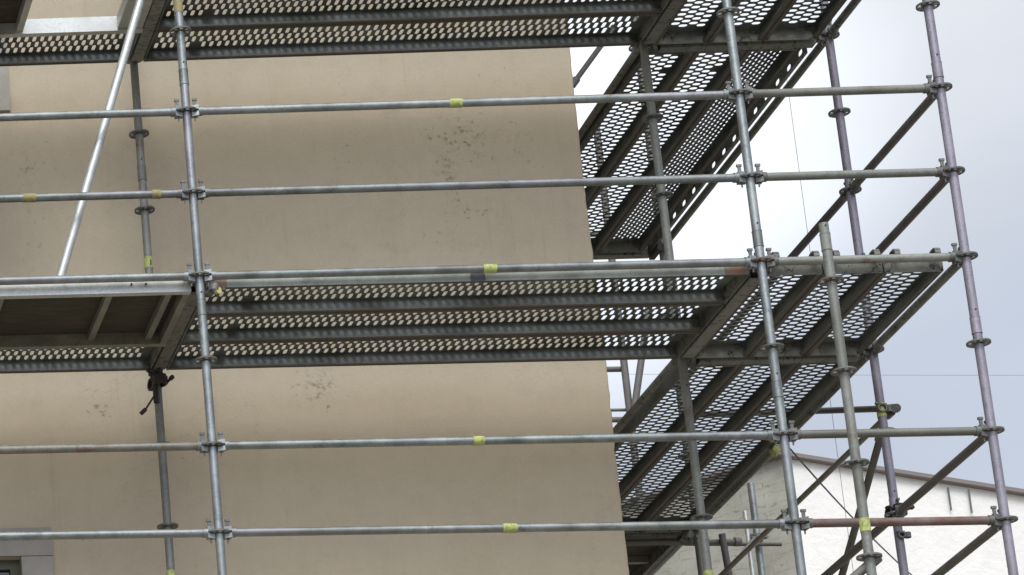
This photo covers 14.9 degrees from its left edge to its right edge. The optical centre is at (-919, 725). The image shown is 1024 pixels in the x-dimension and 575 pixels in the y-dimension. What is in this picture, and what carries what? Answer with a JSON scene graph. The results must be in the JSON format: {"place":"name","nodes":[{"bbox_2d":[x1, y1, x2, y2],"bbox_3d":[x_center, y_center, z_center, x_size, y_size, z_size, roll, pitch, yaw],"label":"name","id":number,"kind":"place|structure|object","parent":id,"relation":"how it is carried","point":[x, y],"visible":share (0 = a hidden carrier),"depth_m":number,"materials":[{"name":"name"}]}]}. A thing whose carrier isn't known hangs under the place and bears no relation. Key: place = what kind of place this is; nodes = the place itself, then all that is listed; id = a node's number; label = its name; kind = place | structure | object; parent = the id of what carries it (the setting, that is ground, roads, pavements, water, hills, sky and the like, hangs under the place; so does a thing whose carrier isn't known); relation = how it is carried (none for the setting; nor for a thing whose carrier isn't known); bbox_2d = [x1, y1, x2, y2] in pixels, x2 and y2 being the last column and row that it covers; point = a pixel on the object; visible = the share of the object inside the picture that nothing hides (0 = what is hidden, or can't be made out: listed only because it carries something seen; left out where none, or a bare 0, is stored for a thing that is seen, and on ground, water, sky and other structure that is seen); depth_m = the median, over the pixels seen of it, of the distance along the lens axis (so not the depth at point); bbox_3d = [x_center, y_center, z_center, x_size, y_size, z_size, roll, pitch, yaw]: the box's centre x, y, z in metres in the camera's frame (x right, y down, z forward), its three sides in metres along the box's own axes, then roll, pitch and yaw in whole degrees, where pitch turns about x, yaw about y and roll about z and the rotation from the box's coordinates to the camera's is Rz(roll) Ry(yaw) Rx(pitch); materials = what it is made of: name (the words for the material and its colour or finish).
{"place":"outdoors","nodes":[
{"label":"outdoors","id":0,"kind":"place"},
{"bbox_2d":[573,24,614,87],"bbox_3d":[10.213,-4.523,22.321,0.360,0.459,0.051,-1,-17,7],"label":"diagonal brace","id":1,"kind":"object","parent":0,"point":[585,66],"visible":0.47,"depth_m":22.29,"materials":[{"name":"metal"}]},
{"bbox_2d":[565,0,1023,498],"label":"sky","id":2,"kind":"structure","parent":0,"point":[927,367],"materials":[{"name":"white"}]},
{"bbox_2d":[789,97,852,567],"bbox_3d":[12.949,-1.989,24.362,0.023,21.750,0.003,-1,-17,7],"label":"vertical wire","id":3,"kind":"object","parent":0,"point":[818,314],"visible":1,"depth_m":24.75,"materials":[{"name":"metal"}]},
{"bbox_2d":[621,452,1023,574],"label":"gabled house","id":4,"kind":"structure","parent":0,"point":[930,550],"depth_m":38.26,"materials":[{"name":"white paint"}]},
{"label":"ground","id":5,"kind":"structure","parent":0,"visible":0},
{"bbox_2d":[127,56,177,574],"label":"scaffold standard","id":6,"kind":"object","parent":5,"relation":"on","point":[144,209],"visible":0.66,"depth_m":20.50,"materials":[{"name":"metal"}]},
{"bbox_2d":[0,33,138,66],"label":"steel plank","id":7,"kind":"object","parent":6,"relation":"attached to","point":[57,56],"visible":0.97,"depth_m":20.87,"materials":[{"name":"grey metal"}]},
{"bbox_2d":[0,347,161,373],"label":"steel plank","id":8,"kind":"object","parent":6,"relation":"attached to","point":[110,362],"visible":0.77,"depth_m":20.28,"materials":[{"name":"grey metal"}]},
{"bbox_2d":[146,364,162,376],"bbox_3d":[6.594,-2.181,20.253,0.099,0.094,0.161,32,2,34],"label":"tube coupler","id":9,"kind":"object","parent":6,"relation":"attached to","point":[150,372],"visible":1,"depth_m":20.20,"materials":[{"name":"metal"}]},
{"bbox_2d":[147,373,174,390],"bbox_3d":[6.611,-2.117,20.258,0.113,0.107,0.182,3,-17,-4],"label":"tube coupler","id":10,"kind":"object","parent":6,"relation":"attached to","point":[162,379],"visible":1,"depth_m":20.20,"materials":[{"name":"metal"}]},
{"bbox_2d":[139,383,158,414],"bbox_3d":[6.523,-1.999,20.193,0.125,0.215,0.034,2,-17,-2],"label":"hanging clamp lever","id":11,"kind":"object","parent":10,"relation":"hanging from","point":[155,398],"visible":1,"depth_m":20.19,"materials":[{"name":"metal"}]},
{"bbox_2d":[143,13,660,61],"bbox_3d":[8.150,-4.311,20.479,3.137,0.118,0.402,-1,-17,7],"label":"steel plank","id":12,"kind":"object","parent":6,"relation":"attached to","point":[641,26],"visible":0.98,"depth_m":20.59,"materials":[{"name":"grey metal"}]},
{"bbox_2d":[166,332,699,369],"bbox_3d":[8.095,-2.303,19.873,3.137,0.118,0.400,-1,-17,7],"label":"steel plank","id":13,"kind":"object","parent":6,"relation":"attached to","point":[677,345],"visible":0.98,"depth_m":19.99,"materials":[{"name":"grey metal"}]},
{"bbox_2d":[169,0,230,574],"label":"scaffold standard","id":14,"kind":"object","parent":5,"relation":"on","point":[205,359],"visible":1,"depth_m":19.00,"materials":[{"name":"metal"}]},
{"bbox_2d":[0,99,182,121],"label":"scaffold ledger","id":15,"kind":"object","parent":14,"relation":"attached to","point":[98,114],"visible":1,"depth_m":19.40,"materials":[{"name":"metal"}]},
{"bbox_2d":[0,180,188,202],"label":"scaffold ledger","id":16,"kind":"object","parent":14,"relation":"attached to","point":[81,196],"visible":1,"depth_m":19.25,"materials":[{"name":"metal"}]},
{"bbox_2d":[0,263,194,285],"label":"scaffold ledger","id":17,"kind":"object","parent":14,"relation":"attached to","point":[105,278],"visible":1,"depth_m":19.10,"materials":[{"name":"metal"}]},
{"bbox_2d":[0,432,208,456],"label":"scaffold ledger","id":18,"kind":"object","parent":14,"relation":"attached to","point":[116,447],"visible":1,"depth_m":18.80,"materials":[{"name":"metal"}]},
{"bbox_2d":[0,519,214,543],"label":"scaffold ledger","id":19,"kind":"object","parent":14,"relation":"attached to","point":[116,534],"visible":1,"depth_m":18.65,"materials":[{"name":"metal"}]},
{"bbox_2d":[131,0,165,63],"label":"deck transom","id":20,"kind":"object","parent":14,"relation":"attached to","point":[144,37],"visible":0.93,"depth_m":20.45,"materials":[{"name":"metal"}]},
{"bbox_2d":[0,0,152,37],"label":"hatch platform","id":21,"kind":"structure","parent":20,"relation":"on","point":[15,22],"depth_m":20.46,"materials":[{"name":"metal"}]},
{"bbox_2d":[155,0,669,30],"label":"steel plank","id":22,"kind":"object","parent":20,"relation":"on","point":[208,18],"visible":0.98,"depth_m":20.26,"materials":[{"name":"grey metal"}]},
{"bbox_2d":[154,283,196,369],"bbox_3d":[6.523,-2.412,19.679,0.068,0.144,1.268,-1,-17,7],"label":"deck transom","id":23,"kind":"object","parent":14,"relation":"attached to","point":[163,358],"visible":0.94,"depth_m":19.67,"materials":[{"name":"metal"}]},
{"bbox_2d":[0,281,190,349],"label":"hatch platform","id":24,"kind":"structure","parent":23,"relation":"on","point":[90,315],"depth_m":19.59,"materials":[{"name":"metal"}]},
{"bbox_2d":[56,0,144,275],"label":"diagonal brace","id":25,"kind":"object","parent":24,"relation":"on","point":[100,138],"visible":1,"depth_m":19.49,"materials":[{"name":"metal"}]},
{"bbox_2d":[179,303,723,343],"bbox_3d":[8.046,-2.420,19.489,3.137,0.118,0.400,-1,-17,7],"label":"steel plank","id":26,"kind":"object","parent":23,"relation":"on","point":[700,318],"visible":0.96,"depth_m":19.61,"materials":[{"name":"grey metal"}]},
{"bbox_2d":[192,267,749,315],"bbox_3d":[7.998,-2.537,19.103,3.137,0.118,0.402,-1,-17,7],"label":"steel plank","id":27,"kind":"object","parent":23,"relation":"on","point":[729,283],"visible":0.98,"depth_m":19.16,"materials":[{"name":"grey metal"}]},
{"bbox_2d":[205,283,224,296],"bbox_3d":[6.507,-2.506,18.988,0.072,0.077,0.117,25,-23,-14],"label":"tube coupler","id":28,"kind":"object","parent":14,"relation":"attached to","point":[212,289],"visible":1,"depth_m":18.95,"materials":[{"name":"metal"}]},
{"bbox_2d":[204,248,757,285],"bbox_3d":[7.968,-2.617,18.865,3.019,0.144,0.058,-1,-17,7],"label":"scaffold ledger","id":29,"kind":"object","parent":14,"relation":"attached to","point":[497,268],"visible":1,"depth_m":18.84,"materials":[{"name":"metal"}]},
{"bbox_2d":[0,0,628,574],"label":"plastered building","id":30,"kind":"structure","parent":5,"relation":"on","point":[374,486],"depth_m":20.62,"materials":[{"name":"beige paint"}]},
{"bbox_2d":[0,38,10,112],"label":"window","id":31,"kind":"structure","parent":30,"relation":"in","point":[4,83],"depth_m":21.29,"materials":[{"name":"grey glass"}]},
{"bbox_2d":[0,527,53,574],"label":"window","id":32,"kind":"structure","parent":30,"relation":"in","point":[36,556],"depth_m":20.38,"materials":[{"name":"grey stone"}]},
{"bbox_2d":[590,127,649,514],"bbox_3d":[15.447,2.325,33.249,2.170,18.750,0.185,-1,-17,7],"label":"distant scaffold","id":33,"kind":"object","parent":5,"relation":"on","point":[629,398],"visible":0.07,"depth_m":34.93,"materials":[{"name":"metal"}]},
{"bbox_2d":[628,16,702,574],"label":"scaffold standard","id":34,"kind":"object","parent":5,"relation":"on","point":[696,540],"visible":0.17,"depth_m":22.88,"materials":[{"name":"metal"}]},
{"bbox_2d":[593,246,648,259],"bbox_3d":[10.614,-3.376,23.384,1.039,0.144,0.068,-1,-17,7],"label":"deck transom","id":35,"kind":"object","parent":34,"relation":"attached to","point":[643,254],"visible":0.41,"depth_m":23.32,"materials":[{"name":"metal"}]},
{"bbox_2d":[647,48,807,259],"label":"slotted edge beam","id":36,"kind":"structure","parent":35,"relation":"attached to","point":[654,245],"depth_m":21.86,"materials":[{"name":"metal"}]},
{"bbox_2d":[625,516,693,538],"bbox_3d":[10.558,-1.367,22.778,1.039,0.144,0.068,-1,-17,7],"label":"deck transom","id":37,"kind":"object","parent":34,"relation":"attached to","point":[639,535],"visible":0.21,"depth_m":22.71,"materials":[{"name":"metal"}]},
{"bbox_2d":[647,545,683,574],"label":"scaffold ledger","id":38,"kind":"object","parent":34,"relation":"attached to","point":[665,559],"visible":0.54,"depth_m":23.28,"materials":[{"name":"metal"}]},
{"bbox_2d":[677,530,698,543],"bbox_3d":[11.025,-1.300,22.678,0.090,0.085,0.146,25,-17,3],"label":"tube coupler","id":39,"kind":"object","parent":34,"relation":"attached to","point":[686,537],"visible":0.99,"depth_m":22.64,"materials":[{"name":"metal"}]},
{"bbox_2d":[625,537,741,546],"bbox_3d":[10.861,-1.258,22.733,1.042,0.074,0.065,-1,-17,9],"label":"horizontal tube","id":40,"kind":"object","parent":39,"relation":"attached to","point":[735,541],"visible":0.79,"depth_m":22.71,"materials":[{"name":"metal"}]},
{"bbox_2d":[718,533,732,574],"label":"diagonal brace","id":41,"kind":"object","parent":34,"relation":"attached to","point":[724,550],"visible":1,"depth_m":22.61,"materials":[{"name":"metal"}]},
{"bbox_2d":[634,16,712,574],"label":"scaffold standard","id":42,"kind":"object","parent":5,"relation":"on","point":[661,195],"visible":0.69,"depth_m":20.05,"materials":[{"name":"metal"}]},
{"bbox_2d":[579,46,639,140],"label":"scaffold ledger","id":43,"kind":"object","parent":42,"relation":"attached to","point":[612,87],"visible":0.43,"depth_m":21.07,"materials":[{"name":"metal"}]},
{"bbox_2d":[613,359,677,433],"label":"scaffold ledger","id":44,"kind":"object","parent":42,"relation":"attached to","point":[648,392],"visible":0.44,"depth_m":20.51,"materials":[{"name":"metal"}]},
{"bbox_2d":[614,359,741,497],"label":"steel plank","id":45,"kind":"object","parent":42,"relation":"attached to","point":[700,401],"visible":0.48,"depth_m":20.84,"materials":[{"name":"grey metal"}]},
{"bbox_2d":[648,31,825,52],"bbox_3d":[10.245,-4.265,20.468,1.039,0.144,0.068,-1,-17,7],"label":"deck transom","id":46,"kind":"object","parent":42,"relation":"attached to","point":[723,46],"visible":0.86,"depth_m":20.44,"materials":[{"name":"metal"}]},
{"bbox_2d":[586,50,746,252],"bbox_3d":[10.363,-3.813,21.932,0.299,0.118,3.101,-1,-17,7],"label":"steel plank","id":47,"kind":"object","parent":46,"relation":"on","point":[692,113],"visible":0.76,"depth_m":21.78,"materials":[{"name":"grey metal"}]},
{"bbox_2d":[654,0,736,44],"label":"steel plank","id":48,"kind":"object","parent":46,"relation":"on","point":[687,34],"visible":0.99,"depth_m":20.35,"materials":[{"name":"grey metal"}]},
{"bbox_2d":[598,48,798,252],"bbox_3d":[10.666,-3.816,21.895,0.299,0.118,3.101,-1,-17,7],"label":"steel plank","id":49,"kind":"object","parent":46,"relation":"on","point":[634,243],"visible":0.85,"depth_m":21.90,"materials":[{"name":"grey metal"}]},
{"bbox_2d":[708,0,791,42],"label":"steel plank","id":50,"kind":"object","parent":46,"relation":"on","point":[747,32],"visible":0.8,"depth_m":20.28,"materials":[{"name":"grey metal"}]},
{"bbox_2d":[763,0,846,40],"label":"steel plank","id":51,"kind":"object","parent":46,"relation":"on","point":[781,30],"visible":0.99,"depth_m":20.26,"materials":[{"name":"grey metal"}]},
{"bbox_2d":[686,350,869,365],"bbox_3d":[10.190,-2.256,19.863,1.039,0.144,0.068,-1,-17,7],"label":"deck transom","id":52,"kind":"object","parent":42,"relation":"attached to","point":[748,360],"visible":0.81,"depth_m":19.83,"materials":[{"name":"metal"}]},
{"bbox_2d":[621,363,798,532],"bbox_3d":[10.358,-1.804,21.321,0.319,0.118,3.101,-1,-17,7],"label":"steel plank","id":53,"kind":"object","parent":52,"relation":"on","point":[709,449],"visible":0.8,"depth_m":21.25,"materials":[{"name":"grey metal"}]},
{"bbox_2d":[640,362,855,532],"bbox_3d":[10.680,-1.807,21.281,0.319,0.118,3.101,-1,-17,7],"label":"steel plank","id":54,"kind":"object","parent":52,"relation":"on","point":[804,405],"visible":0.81,"depth_m":21.34,"materials":[{"name":"grey metal"}]},
{"bbox_2d":[694,251,822,357],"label":"steel plank","id":55,"kind":"object","parent":52,"relation":"on","point":[729,347],"visible":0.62,"depth_m":19.32,"materials":[{"name":"grey metal"}]},
{"bbox_2d":[749,249,882,356],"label":"steel plank","id":56,"kind":"object","parent":52,"relation":"on","point":[868,274],"visible":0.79,"depth_m":19.27,"materials":[{"name":"grey metal"}]},
{"bbox_2d":[805,248,943,355],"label":"steel plank","id":57,"kind":"object","parent":52,"relation":"on","point":[929,274],"visible":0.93,"depth_m":19.18,"materials":[{"name":"grey metal"}]},
{"bbox_2d":[742,510,754,574],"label":"aluminium pole","id":58,"kind":"object","parent":5,"relation":"on","point":[750,556],"visible":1,"depth_m":23.67,"materials":[{"name":"silver metal"}]},
{"bbox_2d":[747,482,765,574],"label":"scaffold standard","id":59,"kind":"object","parent":5,"relation":"on","point":[754,516],"visible":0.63,"depth_m":23.78,"materials":[{"name":"metal"}]},
{"bbox_2d":[750,534,768,541],"bbox_3d":[12.018,-1.345,23.701,0.081,0.077,0.131,6,-17,-15],"label":"tube coupler","id":60,"kind":"object","parent":59,"relation":"attached to","point":[757,535],"visible":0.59,"depth_m":23.66,"materials":[{"name":"metal"}]},
{"bbox_2d":[684,542,781,545],"bbox_3d":[11.565,-1.305,23.707,1.201,0.048,0.028,0,-17,6],"label":"horizontal tube","id":61,"kind":"object","parent":60,"relation":"attached to","point":[765,544],"visible":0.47,"depth_m":23.64,"materials":[{"name":"metal"}]},
{"bbox_2d":[739,536,755,553],"bbox_3d":[11.605,-0.969,23.511,0.753,0.851,0.024,3,-17,-4],"label":"diagonal brace","id":62,"kind":"object","parent":60,"relation":"attached to","point":[752,539],"visible":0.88,"depth_m":23.64,"materials":[{"name":"metal"}]},
{"bbox_2d":[716,0,807,574],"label":"scaffold standard","id":63,"kind":"object","parent":5,"relation":"on","point":[727,14],"visible":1,"depth_m":18.61,"materials":[{"name":"metal"}]},
{"bbox_2d":[191,81,735,120],"bbox_3d":[7.995,-3.622,19.168,3.019,0.144,0.058,-1,-17,7],"label":"scaffold ledger","id":64,"kind":"object","parent":63,"relation":"attached to","point":[483,102],"visible":1,"depth_m":19.14,"materials":[{"name":"metal"}]},
{"bbox_2d":[197,164,746,202],"bbox_3d":[7.981,-3.120,19.016,3.019,0.144,0.058,-1,-17,7],"label":"scaffold ledger","id":65,"kind":"object","parent":63,"relation":"attached to","point":[736,178],"visible":1,"depth_m":18.99,"materials":[{"name":"metal"}]},
{"bbox_2d":[217,421,779,455],"bbox_3d":[7.940,-1.613,18.562,3.019,0.144,0.058,-1,-17,7],"label":"scaffold ledger","id":66,"kind":"object","parent":63,"relation":"attached to","point":[506,440],"visible":1,"depth_m":18.54,"materials":[{"name":"metal"}]},
{"bbox_2d":[224,509,791,542],"bbox_3d":[7.926,-1.111,18.411,3.019,0.144,0.058,-1,-17,7],"label":"scaffold ledger","id":67,"kind":"object","parent":63,"relation":"attached to","point":[781,524],"visible":1,"depth_m":18.39,"materials":[{"name":"metal"}]},
{"bbox_2d":[642,0,683,47],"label":"deck transom","id":68,"kind":"object","parent":63,"relation":"attached to","point":[665,17],"visible":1,"depth_m":20.17,"materials":[{"name":"metal"}]},
{"bbox_2d":[681,252,758,360],"bbox_3d":[9.570,-2.441,19.303,0.068,0.144,1.268,-1,-17,7],"label":"deck transom","id":69,"kind":"object","parent":63,"relation":"attached to","point":[724,313],"visible":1,"depth_m":19.24,"materials":[{"name":"metal"}]},
{"bbox_2d":[744,75,936,103],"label":"scaffold ledger","id":70,"kind":"object","parent":63,"relation":"attached to","point":[924,88],"visible":1,"depth_m":18.89,"materials":[{"name":"metal"}]},
{"bbox_2d":[790,448,911,574],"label":"black cable","id":71,"kind":"object","parent":63,"relation":"attached to","point":[822,485],"visible":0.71,"depth_m":20.09,"materials":[{"name":"black rubber"}]},
{"bbox_2d":[754,158,949,186],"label":"scaffold ledger","id":72,"kind":"object","parent":63,"relation":"attached to","point":[939,172],"visible":1,"depth_m":18.74,"materials":[{"name":"metal"}]},
{"bbox_2d":[766,243,962,271],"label":"scaffold ledger","id":73,"kind":"object","parent":63,"relation":"attached to","point":[952,257],"visible":1,"depth_m":18.59,"materials":[{"name":"metal"}]},
{"bbox_2d":[788,417,988,444],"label":"scaffold ledger","id":74,"kind":"object","parent":63,"relation":"attached to","point":[800,434],"visible":1,"depth_m":18.28,"materials":[{"name":"metal"}]},
{"bbox_2d":[799,506,1001,533],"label":"scaffold ledger","id":75,"kind":"object","parent":63,"relation":"attached to","point":[990,520],"visible":1,"depth_m":18.13,"materials":[{"name":"metal"}]},
{"bbox_2d":[818,222,882,574],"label":"scaffold standard","id":76,"kind":"object","parent":5,"relation":"on","point":[831,280],"visible":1,"depth_m":17.55,"materials":[{"name":"metal"}]},
{"bbox_2d":[850,557,881,574],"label":"diagonal brace","id":77,"kind":"object","parent":76,"relation":"attached to","point":[860,570],"visible":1,"depth_m":17.30,"materials":[{"name":"metal"}]},
{"bbox_2d":[819,0,908,574],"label":"scaffold standard","id":78,"kind":"object","parent":5,"relation":"on","point":[838,112],"visible":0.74,"depth_m":19.97,"materials":[{"name":"grey metal"}]},
{"bbox_2d":[662,42,825,250],"bbox_3d":[10.970,-3.826,21.859,0.058,0.144,3.019,-1,-17,7],"label":"scaffold ledger","id":79,"kind":"object","parent":78,"relation":"attached to","point":[811,57],"visible":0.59,"depth_m":21.60,"materials":[{"name":"metal"}]},
{"bbox_2d":[678,182,846,388],"bbox_3d":[10.943,-2.821,21.557,0.058,0.144,3.019,-1,-17,7],"label":"scaffold ledger","id":80,"kind":"object","parent":78,"relation":"attached to","point":[827,216],"visible":0.48,"depth_m":20.72,"materials":[{"name":"metal"}]},
{"bbox_2d":[696,357,868,531],"bbox_3d":[10.915,-1.817,21.254,0.058,0.144,3.019,-1,-17,7],"label":"scaffold ledger","id":81,"kind":"object","parent":78,"relation":"attached to","point":[767,456],"visible":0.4,"depth_m":21.41,"materials":[{"name":"metal"}]},
{"bbox_2d":[769,444,780,456],"bbox_3d":[10.841,-1.763,21.143,0.059,0.059,0.070,-1,-17,7],"label":"yellow mark","id":82,"kind":"object","parent":81,"relation":"attached to","point":[774,450],"visible":0.89,"depth_m":21.12,"materials":[{"name":"yellow paint"}]},
{"bbox_2d":[718,413,894,574],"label":"diagonal brace","id":83,"kind":"object","parent":78,"relation":"attached to","point":[834,466],"visible":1,"depth_m":20.94,"materials":[{"name":"metal"}]},
{"bbox_2d":[821,505,889,574],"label":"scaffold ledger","id":84,"kind":"object","parent":78,"relation":"attached to","point":[845,558],"visible":0.52,"depth_m":20.12,"materials":[{"name":"metal"}]},
{"bbox_2d":[838,437,881,574],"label":"diagonal brace","id":85,"kind":"object","parent":84,"relation":"attached to","point":[867,483],"visible":0.45,"depth_m":19.98,"materials":[{"name":"metal"}]},
{"bbox_2d":[875,401,892,413],"bbox_3d":[10.739,-1.891,19.672,0.117,0.068,0.072,5,-16,9],"label":"tube coupler","id":86,"kind":"object","parent":78,"relation":"attached to","point":[888,409],"visible":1,"depth_m":19.65,"materials":[{"name":"metal"}]},
{"bbox_2d":[700,404,900,417],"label":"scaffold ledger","id":87,"kind":"object","parent":86,"relation":"attached to","point":[895,408],"visible":0.45,"depth_m":20.42,"materials":[{"name":"metal"}]},
{"bbox_2d":[885,503,914,517],"bbox_3d":[10.717,-1.278,19.489,0.095,0.090,0.153,4,-17,-9],"label":"tube coupler","id":88,"kind":"object","parent":78,"relation":"attached to","point":[887,508],"visible":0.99,"depth_m":19.47,"materials":[{"name":"metal"}]},
{"bbox_2d":[896,530,911,538],"bbox_3d":[10.716,-1.125,19.428,0.088,0.051,0.054,-1,-17,7],"label":"tube coupler","id":89,"kind":"object","parent":78,"relation":"attached to","point":[907,535],"visible":1,"depth_m":19.41,"materials":[{"name":"metal"}]},
{"bbox_2d":[895,421,987,517],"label":"scaffold ledger","id":90,"kind":"object","parent":78,"relation":"attached to","point":[940,475],"visible":0.97,"depth_m":18.88,"materials":[{"name":"metal"}]},
{"bbox_2d":[931,509,1001,574],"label":"diagonal brace","id":91,"kind":"object","parent":78,"relation":"attached to","point":[968,550],"visible":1,"depth_m":18.53,"materials":[{"name":"metal"}]},
{"bbox_2d":[916,0,1018,574],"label":"scaffold standard","id":92,"kind":"object","parent":5,"relation":"on","point":[978,343],"visible":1,"depth_m":18.47,"materials":[{"name":"grey metal"}]},
{"bbox_2d":[827,0,860,40],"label":"scaffold ledger","id":93,"kind":"object","parent":92,"relation":"attached to","point":[840,20],"visible":0.92,"depth_m":20.18,"materials":[{"name":"metal"}]},
{"bbox_2d":[849,80,936,196],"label":"scaffold ledger","id":94,"kind":"object","parent":92,"relation":"attached to","point":[899,134],"visible":0.92,"depth_m":19.43,"materials":[{"name":"metal"}]},
{"bbox_2d":[861,163,948,254],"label":"scaffold ledger","id":95,"kind":"object","parent":92,"relation":"attached to","point":[912,214],"visible":0.56,"depth_m":19.20,"materials":[{"name":"metal"}]},
{"bbox_2d":[871,247,961,356],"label":"scaffold ledger","id":96,"kind":"object","parent":92,"relation":"attached to","point":[914,307],"visible":0.94,"depth_m":19.18,"materials":[{"name":"metal"}]},
{"bbox_3d":[9.972,0.299,22.345,0.160,16.050,0.160,-1,-17,7],"label":"scaffold standard","id":97,"kind":"object","parent":5,"relation":"on","visible":0},
{"bbox_2d":[580,46,694,204],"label":"steel plank","id":98,"kind":"object","parent":97,"relation":"attached to","point":[666,82],"visible":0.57,"depth_m":21.50,"materials":[{"name":"grey metal"}]},
{"bbox_2d":[625,538,676,574],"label":"solid platform","id":99,"kind":"structure","parent":97,"relation":"attached to","point":[644,560],"depth_m":23.26,"materials":[{"name":"brown wood"}]}
]}

